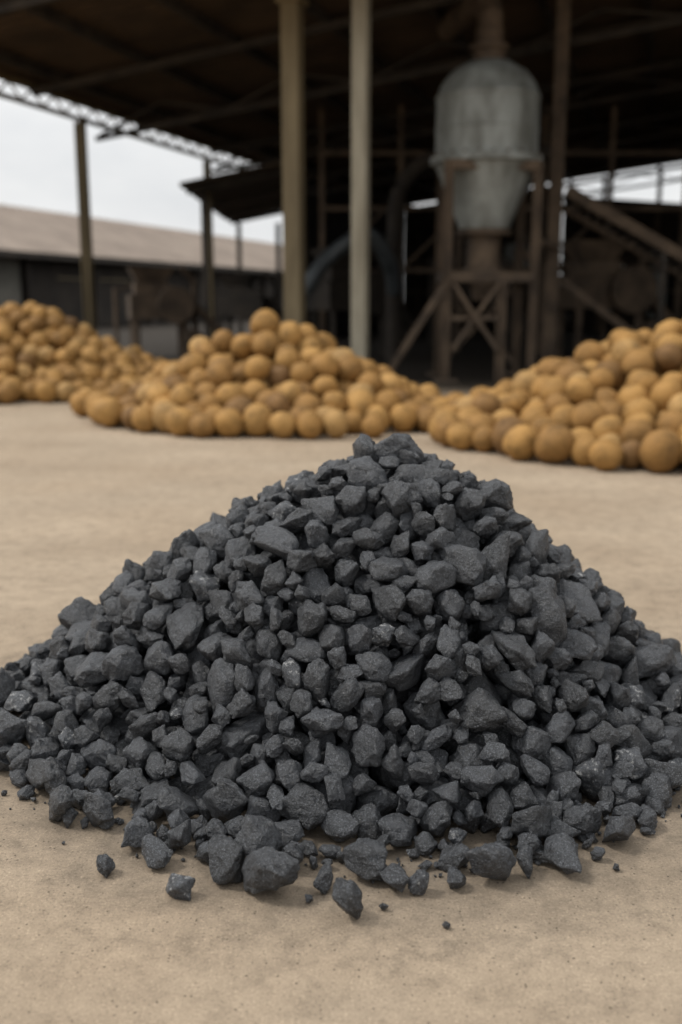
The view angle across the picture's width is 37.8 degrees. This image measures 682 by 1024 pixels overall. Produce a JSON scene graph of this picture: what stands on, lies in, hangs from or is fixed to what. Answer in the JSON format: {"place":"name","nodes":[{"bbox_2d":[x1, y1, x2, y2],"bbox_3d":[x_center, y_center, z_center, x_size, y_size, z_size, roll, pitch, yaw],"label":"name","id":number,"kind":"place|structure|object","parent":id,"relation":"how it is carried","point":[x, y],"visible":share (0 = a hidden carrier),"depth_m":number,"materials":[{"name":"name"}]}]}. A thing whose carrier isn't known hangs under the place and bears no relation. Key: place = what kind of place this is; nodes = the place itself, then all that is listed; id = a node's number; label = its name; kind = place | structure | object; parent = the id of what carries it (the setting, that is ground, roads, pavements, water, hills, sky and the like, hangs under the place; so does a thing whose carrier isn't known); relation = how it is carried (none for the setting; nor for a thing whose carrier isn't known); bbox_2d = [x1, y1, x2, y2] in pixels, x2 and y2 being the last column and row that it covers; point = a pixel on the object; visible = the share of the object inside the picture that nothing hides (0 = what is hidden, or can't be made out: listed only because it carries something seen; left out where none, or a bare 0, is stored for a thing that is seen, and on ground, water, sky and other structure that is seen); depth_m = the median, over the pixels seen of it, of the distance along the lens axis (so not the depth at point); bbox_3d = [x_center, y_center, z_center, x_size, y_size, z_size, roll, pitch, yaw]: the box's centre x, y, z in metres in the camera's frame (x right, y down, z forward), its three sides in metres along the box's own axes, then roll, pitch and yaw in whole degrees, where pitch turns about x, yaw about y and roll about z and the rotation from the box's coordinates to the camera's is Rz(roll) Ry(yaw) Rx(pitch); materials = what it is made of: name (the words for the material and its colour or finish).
{"place":"outdoors","nodes":[
{"label":"outdoors","id":0,"kind":"place"},
{"bbox_2d":[0,204,283,326],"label":"warehouse","id":1,"kind":"structure","parent":0,"point":[40,258],"depth_m":28.18,"materials":[{"name":"metal"}]},
{"bbox_2d":[31,258,283,325],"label":"sliding doors","id":2,"kind":"structure","parent":1,"relation":"in","point":[66,295],"depth_m":27.16,"materials":[{"name":"black metal"}]},
{"bbox_2d":[0,319,681,1023],"bbox_3d":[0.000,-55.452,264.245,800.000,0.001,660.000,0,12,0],"label":"ground","id":3,"kind":"structure","parent":0,"point":[88,505],"depth_m":1.22,"materials":[{"name":"beige concrete"}]},
{"bbox_2d":[0,301,165,404],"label":"coconut pile","id":4,"kind":"object","parent":3,"relation":"on","point":[50,354],"visible":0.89,"depth_m":7.42,"materials":[{"name":"brown food"}]},
{"bbox_2d":[112,264,221,356],"bbox_3d":[-2.138,-2.535,12.534,1.394,1.148,0.636,-4,13,-17],"label":"husk crusher","id":5,"kind":"object","parent":3,"relation":"on","point":[179,306],"visible":0.8,"depth_m":12.29,"materials":[{"name":"metal"}]},
{"bbox_2d":[186,169,306,339],"bbox_3d":[-1.360,-4.080,16.564,1.534,2.494,5.550,0,12,0],"label":"lean to roof","id":6,"kind":"object","parent":3,"relation":"on","point":[205,260],"visible":0.65,"depth_m":15.48,"materials":[{"name":"metal"}]},
{"bbox_2d":[214,271,283,333],"bbox_3d":[-1.312,-3.012,14.809,1.372,1.135,0.629,2,12,11],"label":"husk crusher","id":7,"kind":"object","parent":3,"relation":"on","point":[240,297],"visible":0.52,"depth_m":14.68,"materials":[{"name":"metal"}]},
{"bbox_2d":[69,309,445,438],"bbox_3d":[-0.494,-0.924,6.155,2.340,0.649,2.366,0,12,0],"label":"coconut pile","id":8,"kind":"object","parent":3,"relation":"on","point":[274,376],"visible":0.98,"depth_m":5.51,"materials":[{"name":"brown food"}]},
{"bbox_2d":[0,433,681,928],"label":"charcoal pile","id":9,"kind":"object","parent":3,"relation":"on","point":[432,645],"visible":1,"depth_m":1.45,"materials":[{"name":"black stone"}]},
{"bbox_2d":[0,0,681,359],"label":"open shed","id":10,"kind":"structure","parent":3,"relation":"on","point":[254,83],"depth_m":11.03,"materials":[{"name":"metal"}]},
{"bbox_2d":[179,161,307,220],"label":"roof slab","id":11,"kind":"structure","parent":10,"relation":"part of","point":[246,187],"depth_m":14.99,"materials":[{"name":"black metal"}]},
{"bbox_2d":[305,145,550,360],"bbox_3d":[0.871,-2.972,11.483,3.086,2.440,0.585,-3,12,-13],"label":"dust duct","id":12,"kind":"object","parent":3,"relation":"on","point":[388,253],"visible":0.62,"depth_m":11.39,"materials":[{"name":"metal"}]},
{"bbox_2d":[388,0,557,381],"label":"hopper silo","id":13,"kind":"object","parent":3,"relation":"on","point":[487,160],"visible":0.98,"depth_m":8.59,"materials":[{"name":"metal"}]},
{"bbox_2d":[427,227,570,351],"bbox_3d":[2.197,-3.167,14.093,2.095,1.736,0.962,4,13,17],"label":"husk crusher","id":14,"kind":"object","parent":3,"relation":"on","point":[505,262],"visible":0.27,"depth_m":13.96,"materials":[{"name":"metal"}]},
{"bbox_2d":[318,105,681,351],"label":"scaffold frame","id":15,"kind":"object","parent":3,"relation":"on","point":[401,153],"visible":0.37,"depth_m":13.27,"materials":[{"name":"metal"}]},
{"bbox_2d":[417,319,681,472],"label":"coconut pile","id":16,"kind":"object","parent":3,"relation":"on","point":[613,401],"visible":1,"depth_m":4.64,"materials":[{"name":"brown food"}]},
{"bbox_2d":[511,249,634,369],"bbox_3d":[2.606,-2.058,10.093,1.728,1.229,0.075,0,12,0],"label":"bracing strut","id":17,"kind":"object","parent":3,"relation":"on","point":[575,291],"visible":0.29,"depth_m":10.05,"materials":[{"name":"metal"}]},
{"bbox_2d":[538,237,675,356],"bbox_3d":[3.405,-2.646,12.281,1.782,1.469,0.814,-2,12,-11],"label":"husk crusher","id":18,"kind":"object","parent":3,"relation":"on","point":[592,267],"visible":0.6,"depth_m":11.98,"materials":[{"name":"metal"}]},
{"bbox_2d":[562,185,681,325],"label":"inclined conveyor","id":19,"kind":"object","parent":3,"relation":"on","point":[667,248],"visible":0.96,"depth_m":9.56,"materials":[{"name":"metal"}]},
{"bbox_2d":[0,80,681,274],"label":"sky","id":20,"kind":"structure","parent":0,"point":[132,180],"materials":[{"name":"white"}]},
{"bbox_2d":[305,246,415,354],"bbox_3d":[0.297,-2.750,12.935,1.703,1.402,0.777,-6,14,-28],"label":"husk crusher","id":21,"kind":"object","parent":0,"point":[332,292],"visible":0.37,"depth_m":12.58,"materials":[{"name":"metal"}]}
]}

